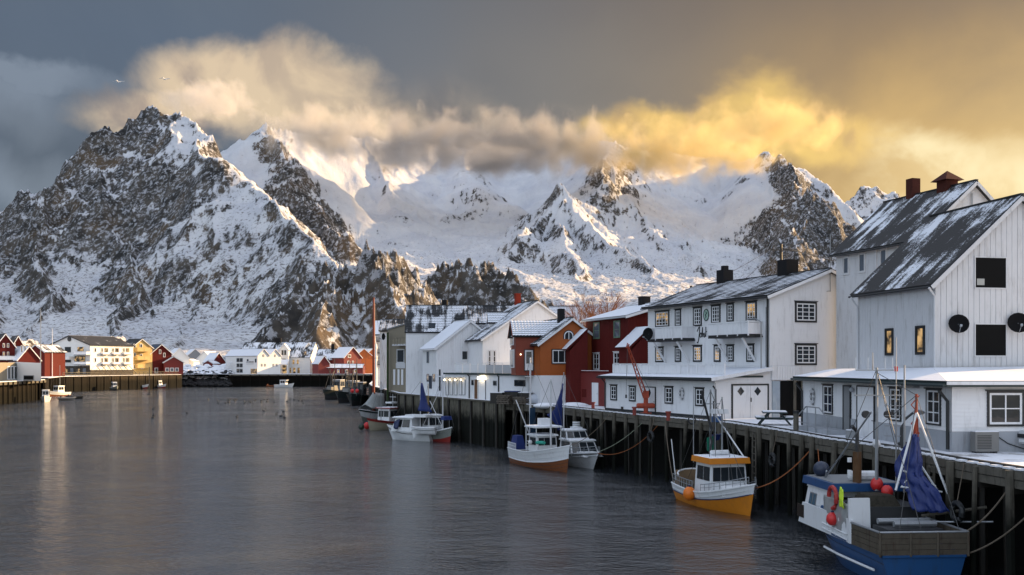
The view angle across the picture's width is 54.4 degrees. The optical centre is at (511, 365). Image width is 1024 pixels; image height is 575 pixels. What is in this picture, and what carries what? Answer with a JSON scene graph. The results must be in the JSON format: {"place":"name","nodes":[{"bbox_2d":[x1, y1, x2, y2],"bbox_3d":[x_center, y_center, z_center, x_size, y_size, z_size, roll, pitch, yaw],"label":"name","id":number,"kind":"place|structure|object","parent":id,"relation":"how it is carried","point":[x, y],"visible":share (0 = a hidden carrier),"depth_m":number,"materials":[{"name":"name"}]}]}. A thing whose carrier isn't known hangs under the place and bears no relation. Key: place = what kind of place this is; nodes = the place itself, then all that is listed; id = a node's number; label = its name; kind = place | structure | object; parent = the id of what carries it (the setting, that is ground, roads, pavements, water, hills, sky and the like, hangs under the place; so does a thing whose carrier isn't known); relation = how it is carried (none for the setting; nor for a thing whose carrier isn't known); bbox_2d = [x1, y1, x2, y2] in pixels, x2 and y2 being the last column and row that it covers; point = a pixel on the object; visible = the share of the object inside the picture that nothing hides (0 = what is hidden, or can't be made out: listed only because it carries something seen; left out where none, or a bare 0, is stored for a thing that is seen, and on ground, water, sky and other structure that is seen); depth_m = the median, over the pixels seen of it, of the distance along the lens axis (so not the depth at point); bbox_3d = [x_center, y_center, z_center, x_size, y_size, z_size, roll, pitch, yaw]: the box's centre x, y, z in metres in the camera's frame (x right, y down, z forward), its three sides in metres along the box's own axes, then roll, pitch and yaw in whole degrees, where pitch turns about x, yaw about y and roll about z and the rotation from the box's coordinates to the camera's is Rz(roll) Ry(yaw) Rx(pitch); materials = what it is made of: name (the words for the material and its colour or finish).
{"place":"outdoors","nodes":[
{"label":"outdoors","id":0,"kind":"place"},
{"bbox_2d":[31,344,67,375],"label":"dark red house","id":1,"kind":"structure","parent":0,"point":[58,352],"depth_m":300.54,"materials":[{"name":"paint"}]},
{"bbox_2d":[41,374,163,378],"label":"ground","id":2,"kind":"structure","parent":0,"point":[43,377],"depth_m":325.49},
{"bbox_2d":[0,362,16,380],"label":"grey store","id":3,"kind":"structure","parent":2,"relation":"on","point":[8,371],"depth_m":213.41,"materials":[{"name":"beige paint"}]},
{"bbox_2d":[0,333,17,361],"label":"tall red house","id":4,"kind":"structure","parent":2,"relation":"on","point":[8,347],"depth_m":263.39,"materials":[{"name":"paint"}]},
{"bbox_2d":[12,345,41,362],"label":"red boathouse","id":5,"kind":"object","parent":2,"relation":"on","point":[24,353],"visible":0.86,"depth_m":264.00,"materials":[{"name":"paint"}]},
{"bbox_2d":[16,362,40,380],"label":"white store","id":6,"kind":"structure","parent":2,"relation":"on","point":[28,371],"depth_m":214.91,"materials":[{"name":"grey paint"}]},
{"bbox_2d":[49,335,135,375],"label":"white hotel","id":7,"kind":"structure","parent":2,"relation":"on","point":[102,355],"depth_m":329.79,"materials":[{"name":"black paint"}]},
{"bbox_2d":[62,371,178,375],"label":"quay railing","id":8,"kind":"object","parent":2,"relation":"on","point":[87,374],"visible":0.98,"depth_m":316.81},
{"bbox_2d":[126,339,153,374],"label":"yellow house","id":9,"kind":"structure","parent":2,"relation":"on","point":[142,356],"depth_m":354.34,"materials":[{"name":"paint"}]},
{"bbox_2d":[151,344,173,374],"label":"red gable house","id":10,"kind":"structure","parent":2,"relation":"on","point":[160,353],"depth_m":359.91,"materials":[{"name":"paint"}]},
{"bbox_2d":[162,356,184,374],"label":"red cafe","id":11,"kind":"structure","parent":2,"relation":"on","point":[173,363],"depth_m":358.31,"materials":[{"name":"paint"}]},
{"bbox_2d":[375,320,379,385],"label":"house","id":12,"kind":"structure","parent":0,"point":[377,333],"depth_m":174.04,"materials":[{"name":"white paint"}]},
{"bbox_2d":[0,105,899,363],"bbox_3d":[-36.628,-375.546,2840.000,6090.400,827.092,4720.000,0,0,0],"label":"mountains","id":13,"kind":"structure","parent":0,"point":[151,225],"depth_m":2062.99,"materials":[{"name":"snow"}]},
{"bbox_2d":[0,385,1003,574],"bbox_3d":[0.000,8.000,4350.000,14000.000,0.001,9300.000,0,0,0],"label":"water","id":14,"kind":"structure","parent":0,"point":[110,482],"depth_m":56.73,"materials":[{"name":"grey liquid"}]},
{"bbox_2d":[0,379,45,404],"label":"quay","id":15,"kind":"structure","parent":14,"relation":"in","point":[17,391],"depth_m":215.07,"materials":[{"name":"wood"}]},
{"bbox_2d":[49,367,70,395],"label":"motor boat","id":16,"kind":"object","parent":14,"relation":"on","point":[58,391],"visible":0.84,"depth_m":257.88,"materials":[{"name":"white wood"}]},
{"bbox_2d":[45,375,108,391],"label":"quay","id":17,"kind":"structure","parent":14,"relation":"in","point":[83,383],"depth_m":305.71,"materials":[{"name":"wood"}]},
{"bbox_2d":[109,374,181,389],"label":"quay","id":18,"kind":"structure","parent":14,"relation":"in","point":[138,381],"depth_m":337.95,"materials":[{"name":"wood"}]},
{"bbox_2d":[229,374,371,386],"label":"quay","id":19,"kind":"structure","parent":14,"relation":"in","point":[241,380],"depth_m":374.79,"materials":[{"name":"wood"}]},
{"bbox_2d":[323,359,344,399],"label":"work boat","id":20,"kind":"object","parent":14,"relation":"on","point":[331,390],"visible":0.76,"depth_m":233.77,"materials":[{"name":"metal"}]},
{"bbox_2d":[335,358,358,402],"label":"work boat","id":21,"kind":"object","parent":14,"relation":"on","point":[341,396],"visible":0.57,"depth_m":216.11,"materials":[{"name":"metal"}]},
{"bbox_2d":[346,361,367,405],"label":"work boat","id":22,"kind":"object","parent":14,"relation":"on","point":[354,398],"visible":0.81,"depth_m":198.86,"materials":[{"name":"metal"}]},
{"bbox_2d":[359,298,386,421],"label":"sailing boat","id":23,"kind":"object","parent":14,"relation":"on","point":[373,401],"visible":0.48,"depth_m":141.43,"materials":[{"name":"white paint"}]},
{"bbox_2d":[367,383,397,429],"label":"fishing boat","id":24,"kind":"object","parent":14,"relation":"on","point":[386,415],"visible":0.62,"depth_m":123.46,"materials":[{"name":"white paint"}]},
{"bbox_2d":[387,381,437,441],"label":"cabin boat","id":25,"kind":"object","parent":14,"relation":"on","point":[400,428],"visible":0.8,"depth_m":105.41,"materials":[{"name":"white paint"}]},
{"bbox_2d":[410,426,436,438],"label":"dinghy","id":26,"kind":"object","parent":25,"relation":"hanging from","point":[416,430],"visible":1,"depth_m":103.11,"materials":[{"name":"white paint"}]},
{"bbox_2d":[368,382,502,448],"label":"boarded quay","id":27,"kind":"structure","parent":14,"relation":"in","point":[478,421],"depth_m":103.69,"materials":[{"name":"wood"}]},
{"bbox_2d":[421,376,453,441],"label":"fishing boat","id":28,"kind":"object","parent":14,"relation":"on","point":[443,434],"visible":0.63,"depth_m":104.31,"materials":[{"name":"white paint"}]},
{"bbox_2d":[507,358,570,472],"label":"wooden boat","id":29,"kind":"object","parent":14,"relation":"on","point":[543,451],"visible":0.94,"depth_m":77.18,"materials":[{"name":"white wood"}]},
{"bbox_2d":[547,372,602,468],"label":"cabin cruiser","id":30,"kind":"object","parent":14,"relation":"on","point":[584,453],"visible":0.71,"depth_m":78.75,"materials":[{"name":"white paint"}]},
{"bbox_2d":[671,383,757,515],"bbox_3d":[11.738,4.850,55.975,3.080,7.700,7.981,0,0,-14],"label":"fishing boat","id":31,"kind":"object","parent":14,"relation":"on","point":[715,479],"visible":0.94,"depth_m":55.15,"materials":[{"name":"orange paint"}]},
{"bbox_2d":[502,403,1023,574],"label":"timber quay","id":32,"kind":"structure","parent":14,"relation":"in","point":[981,476],"depth_m":53.06,"materials":[{"name":"wood"}]},
{"bbox_2d":[752,432,756,498],"bbox_3d":[14.007,5.800,57.566,0.113,3.800,0.553,0,0,-9],"label":"quay ladder","id":33,"kind":"object","parent":32,"relation":"attached to","point":[753,453],"visible":0.81,"depth_m":57.32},
{"bbox_2d":[949,463,964,522],"bbox_3d":[16.520,4.706,36.748,0.429,2.220,0.854,0,0,-9],"label":"tyre fender","id":34,"kind":"object","parent":32,"relation":"hanging from","point":[958,504],"visible":0.94,"depth_m":36.70,"materials":[{"name":"rubber"}]},
{"bbox_2d":[797,337,992,574],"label":"fishing boat","id":35,"kind":"object","parent":14,"relation":"on","point":[873,532],"visible":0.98,"depth_m":37.72,"materials":[{"name":"blue paint"}]},
{"bbox_2d":[0,0,1023,211],"label":"sky","id":36,"kind":"structure","parent":0,"point":[854,94],"materials":[{"name":"grey"}]},
{"bbox_2d":[580,296,652,371],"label":"red house","id":37,"kind":"structure","parent":0,"point":[611,330],"depth_m":90.08,"materials":[{"name":"paint"}]},
{"bbox_2d":[378,386,1023,467],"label":"ground","id":38,"kind":"structure","parent":0,"point":[1015,458],"depth_m":41.01,"materials":[{"name":"snow"}]},
{"bbox_2d":[387,332,388,401],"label":"green post","id":39,"kind":"object","parent":38,"relation":"on","point":[387,366],"visible":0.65,"depth_m":133.87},
{"bbox_2d":[379,319,404,389],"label":"house","id":40,"kind":"structure","parent":38,"relation":"on","point":[385,324],"depth_m":146.05,"materials":[{"name":"white paint"}]},
{"bbox_2d":[387,323,405,391],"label":"beige house","id":41,"kind":"structure","parent":38,"relation":"on","point":[397,358],"depth_m":132.74,"materials":[{"name":"paint"}]},
{"bbox_2d":[405,300,466,393],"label":"house","id":42,"kind":"structure","parent":38,"relation":"on","point":[424,324],"depth_m":122.90,"materials":[{"name":"white paint"}]},
{"bbox_2d":[418,319,481,395],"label":"snow roof house","id":43,"kind":"structure","parent":38,"relation":"on","point":[445,350],"depth_m":117.17,"materials":[{"name":"white paint"}]},
{"bbox_2d":[436,373,528,399],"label":"terrace building","id":44,"kind":"structure","parent":38,"relation":"on","point":[473,385],"depth_m":103.47,"materials":[{"name":"white paint"}]},
{"bbox_2d":[478,380,485,399],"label":"door","id":45,"kind":"structure","parent":44,"relation":"in","point":[481,383],"depth_m":103.28,"materials":[{"name":"white paint"}]},
{"bbox_2d":[455,363,510,372],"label":"terrace railing","id":46,"kind":"object","parent":44,"relation":"on","point":[485,368],"visible":0.73,"depth_m":103.61,"materials":[{"name":"white paint"}]},
{"bbox_2d":[467,305,511,326],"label":"house","id":47,"kind":"structure","parent":38,"relation":"on","point":[477,314],"depth_m":122.36,"materials":[{"name":"white paint"}]},
{"bbox_2d":[487,312,509,326],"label":"house","id":48,"kind":"structure","parent":38,"relation":"on","point":[494,318],"depth_m":116.76,"materials":[{"name":"white paint"}]},
{"bbox_2d":[464,293,556,364],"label":"white gable house","id":49,"kind":"structure","parent":38,"relation":"on","point":[490,345],"depth_m":113.48,"materials":[{"name":"paint"}]},
{"bbox_2d":[527,375,565,402],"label":"white plinth","id":50,"kind":"structure","parent":38,"relation":"on","point":[537,386],"depth_m":92.40,"materials":[{"name":"paint"}]},
{"bbox_2d":[507,320,555,374],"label":"orange wing","id":51,"kind":"structure","parent":50,"relation":"on","point":[523,335],"depth_m":93.54,"materials":[{"name":"wood"}]},
{"bbox_2d":[510,309,592,374],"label":"orange house","id":52,"kind":"structure","parent":50,"relation":"on","point":[549,352],"depth_m":92.59,"materials":[{"name":"paint"}]},
{"bbox_2d":[551,349,565,363],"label":"window","id":53,"kind":"structure","parent":52,"relation":"in","point":[558,356],"depth_m":92.49,"materials":[{"name":"glass"}]},
{"bbox_2d":[548,306,583,324],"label":"house","id":54,"kind":"structure","parent":38,"relation":"on","point":[553,308],"depth_m":125.91,"materials":[{"name":"white paint"}]},
{"bbox_2d":[562,329,587,402],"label":"lean to","id":55,"kind":"object","parent":38,"relation":"on","point":[575,347],"visible":0.58,"depth_m":91.60,"materials":[{"name":"red paint"}]},
{"bbox_2d":[552,290,628,326],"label":"bare tree","id":56,"kind":"object","parent":38,"relation":"on","point":[588,307],"visible":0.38,"depth_m":124.03,"materials":[{"name":"plant"}]},
{"bbox_2d":[580,370,612,405],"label":"red ground floor","id":57,"kind":"structure","parent":38,"relation":"on","point":[592,387],"depth_m":88.89,"materials":[{"name":"paint"}]},
{"bbox_2d":[615,326,647,363],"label":"lean to","id":58,"kind":"object","parent":38,"relation":"on","point":[636,341],"visible":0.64,"depth_m":83.66,"materials":[{"name":"red paint"}]},
{"bbox_2d":[625,343,654,413],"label":"quay crane","id":59,"kind":"object","parent":38,"relation":"on","point":[645,405],"visible":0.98,"depth_m":72.79,"materials":[{"name":"orange paint"}]},
{"bbox_2d":[596,367,772,418],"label":"annex","id":60,"kind":"object","parent":38,"relation":"on","point":[747,397],"visible":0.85,"depth_m":68.93,"materials":[{"name":"white paint"}]},
{"bbox_2d":[645,386,655,413],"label":"door","id":61,"kind":"structure","parent":60,"relation":"in","point":[652,399],"depth_m":73.41,"materials":[{"name":"white paint"}]},
{"bbox_2d":[664,386,673,403],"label":"window","id":62,"kind":"structure","parent":60,"relation":"in","point":[668,390],"depth_m":71.47,"materials":[{"name":"white paint"}]},
{"bbox_2d":[613,363,762,377],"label":"terrace railing","id":63,"kind":"object","parent":60,"relation":"on","point":[675,368],"visible":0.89,"depth_m":72.18,"materials":[{"name":"white paint"}]},
{"bbox_2d":[694,387,704,405],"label":"window","id":64,"kind":"structure","parent":60,"relation":"in","point":[698,399],"depth_m":68.10,"materials":[{"name":"white paint"}]},
{"bbox_2d":[733,386,749,418],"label":"garage door","id":65,"kind":"structure","parent":60,"relation":"in","point":[741,394],"depth_m":67.33,"materials":[{"name":"white paint"}]},
{"bbox_2d":[750,386,766,417],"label":"garage door","id":66,"kind":"structure","parent":60,"relation":"in","point":[758,394],"depth_m":67.90,"materials":[{"name":"white paint"}]},
{"bbox_2d":[640,259,835,416],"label":"white harbour house","id":67,"kind":"structure","parent":38,"relation":"on","point":[790,307],"depth_m":70.75,"materials":[{"name":"paint"}]},
{"bbox_2d":[655,309,669,326],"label":"window","id":68,"kind":"structure","parent":67,"relation":"in","point":[661,316],"depth_m":80.57,"materials":[{"name":"glass"}]},
{"bbox_2d":[692,345,701,361],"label":"window","id":69,"kind":"structure","parent":67,"relation":"in","point":[697,349],"depth_m":76.11,"materials":[{"name":"glass"}]},
{"bbox_2d":[693,306,701,325],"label":"window","id":70,"kind":"structure","parent":67,"relation":"in","point":[697,310],"depth_m":76.10,"materials":[{"name":"white paint"}]},
{"bbox_2d":[711,304,720,322],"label":"window","id":71,"kind":"structure","parent":67,"relation":"in","point":[715,308],"depth_m":73.92,"materials":[{"name":"white paint"}]},
{"bbox_2d":[725,302,734,321],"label":"window","id":72,"kind":"structure","parent":67,"relation":"in","point":[729,306],"depth_m":72.33,"materials":[{"name":"glass"}]},
{"bbox_2d":[725,344,734,361],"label":"window","id":73,"kind":"structure","parent":67,"relation":"in","point":[729,347],"depth_m":72.33,"materials":[{"name":"white paint"}]},
{"bbox_2d":[744,300,757,320],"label":"window","id":74,"kind":"structure","parent":67,"relation":"in","point":[751,306],"depth_m":70.14,"materials":[{"name":"glass"}]},
{"bbox_2d":[794,343,817,364],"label":"window","id":75,"kind":"structure","parent":67,"relation":"in","point":[805,353],"depth_m":69.61,"materials":[{"name":"white paint"}]},
{"bbox_2d":[795,301,817,322],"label":"window","id":76,"kind":"structure","parent":67,"relation":"in","point":[805,311],"depth_m":69.61,"materials":[{"name":"white paint"}]},
{"bbox_2d":[755,410,792,425],"bbox_3d":[15.814,3.194,60.000,2.235,0.878,1.684,0,0,12],"label":"picnic table","id":77,"kind":"object","parent":38,"relation":"on","point":[761,418],"visible":0.9,"depth_m":59.48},
{"bbox_2d":[771,366,802,416],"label":"passage link","id":78,"kind":"object","parent":38,"relation":"on","point":[786,395],"visible":0.73,"depth_m":68.80,"materials":[{"name":"white paint"}]},
{"bbox_2d":[790,366,1023,451],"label":"building","id":79,"kind":"structure","parent":38,"relation":"on","point":[958,405],"depth_m":43.72,"materials":[{"name":"white paint"}]},
{"bbox_2d":[821,383,833,414],"bbox_3d":[17.253,1.852,54.459,0.140,1.664,1.508,0,0,-4],"label":"window","id":80,"kind":"structure","parent":79,"relation":"in","point":[827,389],"depth_m":54.46,"materials":[{"name":"white paint"}]},
{"bbox_2d":[842,385,851,429],"bbox_3d":[17.430,2.325,51.821,0.120,2.569,0.966,0,0,-4],"label":"door","id":81,"kind":"structure","parent":79,"relation":"in","point":[846,394],"depth_m":51.84,"materials":[{"name":"grey paint"}]},
{"bbox_2d":[856,385,874,438],"bbox_3d":[17.584,2.378,49.509,0.120,2.721,2.087,0,0,-4],"label":"door","id":82,"kind":"structure","parent":79,"relation":"in","point":[869,402],"depth_m":49.49,"materials":[{"name":"white paint"}]},
{"bbox_2d":[887,386,901,421],"bbox_3d":[17.799,1.800,46.291,0.140,1.607,1.321,0,0,-4],"label":"window","id":83,"kind":"structure","parent":79,"relation":"in","point":[891,388],"depth_m":46.37,"materials":[{"name":"white paint"}]},
{"bbox_2d":[924,387,941,425],"bbox_3d":[18.042,1.772,42.670,0.140,1.599,1.400,0,0,-4],"label":"window","id":84,"kind":"structure","parent":79,"relation":"in","point":[933,398],"depth_m":42.64,"materials":[{"name":"white paint"}]},
{"bbox_2d":[985,390,1023,426],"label":"window","id":85,"kind":"structure","parent":79,"relation":"in","point":[1005,408],"depth_m":41.31,"materials":[{"name":"white paint"}]},
{"bbox_2d":[848,193,1023,369],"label":"barn","id":86,"kind":"structure","parent":38,"relation":"on","point":[923,283],"depth_m":48.85,"materials":[{"name":"white paint"}]},
{"bbox_2d":[884,328,893,355],"bbox_3d":[19.605,-1.206,51.733,0.095,1.414,0.731,0,0,-11],"label":"window","id":87,"kind":"structure","parent":86,"relation":"in","point":[888,332],"depth_m":51.72,"materials":[{"name":"yellow"}]},
{"bbox_2d":[915,325,924,354],"bbox_3d":[20.131,-1.230,49.102,0.095,1.434,0.747,0,0,-11],"label":"window","id":88,"kind":"structure","parent":86,"relation":"in","point":[919,330],"depth_m":49.08,"materials":[{"name":"yellow"}]},
{"bbox_2d":[948,314,969,332],"bbox_3d":[21.455,-1.992,47.669,0.854,0.910,0.882,0,0,-25],"label":"satellite dish","id":89,"kind":"object","parent":86,"relation":"attached to","point":[958,323],"visible":1,"depth_m":47.88,"materials":[{"name":"metal"}]},
{"bbox_2d":[1007,313,1023,332],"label":"satellite dish","id":90,"kind":"object","parent":86,"relation":"attached to","point":[1015,322],"visible":1,"depth_m":48.56,"materials":[{"name":"metal"}]},
{"bbox_2d":[970,431,998,452],"bbox_3d":[19.385,3.148,40.821,1.000,0.903,0.415,0,0,-4],"label":"heat pump","id":91,"kind":"object","parent":38,"relation":"on","point":[984,441],"visible":1,"depth_m":40.63,"materials":[{"name":"grey metal"}]},
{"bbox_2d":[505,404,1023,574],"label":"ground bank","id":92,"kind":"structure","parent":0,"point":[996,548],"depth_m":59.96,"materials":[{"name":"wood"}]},
{"bbox_2d":[799,406,845,434],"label":"entrance ramp","id":93,"kind":"structure","parent":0,"point":[820,429],"depth_m":52.82,"materials":[{"name":"metal"}]},
{"bbox_2d":[828,171,993,368],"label":"tall house","id":94,"kind":"structure","parent":0,"point":[875,239],"depth_m":67.49,"materials":[{"name":"white paint"}]},
{"bbox_2d":[842,256,849,274],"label":"window","id":95,"kind":"structure","parent":94,"relation":"in","point":[845,260],"depth_m":68.98,"materials":[{"name":"glass"}]},
{"bbox_2d":[858,252,865,272],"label":"window","id":96,"kind":"structure","parent":94,"relation":"in","point":[861,256],"depth_m":67.20,"materials":[{"name":"glass"}]},
{"label":"ground","id":97,"kind":"structure","parent":0,"visible":0},
{"bbox_2d":[171,347,189,364],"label":"white house","id":98,"kind":"structure","parent":97,"relation":"on","point":[180,354],"depth_m":422.65,"materials":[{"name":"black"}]},
{"bbox_2d":[182,370,232,386],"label":"shore rocks","id":99,"kind":"object","parent":97,"relation":"on","point":[209,381],"visible":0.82,"depth_m":372.81,"materials":[{"name":"stone"}]},
{"bbox_2d":[182,364,232,378],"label":"snow on rocks","id":100,"kind":"structure","parent":97,"relation":"on","point":[205,367],"depth_m":388.56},
{"bbox_2d":[202,352,225,364],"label":"red cottage","id":101,"kind":"structure","parent":97,"relation":"on","point":[216,356],"depth_m":407.92,"materials":[{"name":"paint"}]},
{"bbox_2d":[224,348,269,373],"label":"boathouse","id":102,"kind":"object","parent":97,"relation":"on","point":[247,361],"visible":0.99,"depth_m":381.33,"materials":[{"name":"white paint"}]},
{"bbox_2d":[265,349,281,373],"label":"boathouse","id":103,"kind":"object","parent":97,"relation":"on","point":[275,361],"visible":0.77,"depth_m":383.20,"materials":[{"name":"white paint"}]},
{"bbox_2d":[242,338,317,373],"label":"house","id":104,"kind":"structure","parent":97,"relation":"on","point":[300,362],"depth_m":402.15,"materials":[{"name":"white paint"}]},
{"bbox_2d":[278,343,290,373],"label":"house","id":105,"kind":"structure","parent":97,"relation":"on","point":[284,350],"depth_m":394.23,"materials":[{"name":"white paint"}]},
{"bbox_2d":[312,355,330,373],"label":"red gable","id":106,"kind":"structure","parent":97,"relation":"on","point":[321,364],"depth_m":378.54,"materials":[{"name":"paint"}]},
{"bbox_2d":[314,344,336,363],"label":"house","id":107,"kind":"structure","parent":97,"relation":"on","point":[327,353],"depth_m":395.04,"materials":[{"name":"paint"}]},
{"bbox_2d":[327,364,364,373],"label":"house","id":108,"kind":"structure","parent":97,"relation":"on","point":[360,368],"depth_m":379.00,"materials":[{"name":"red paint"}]},
{"bbox_2d":[330,347,362,363],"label":"red gable boathouse","id":109,"kind":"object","parent":97,"relation":"on","point":[341,355],"visible":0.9,"depth_m":389.22,"materials":[{"name":"paint"}]},
{"bbox_2d":[356,348,371,373],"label":"ochre house","id":110,"kind":"structure","parent":97,"relation":"on","point":[362,352],"depth_m":402.20,"materials":[{"name":"orange paint"}]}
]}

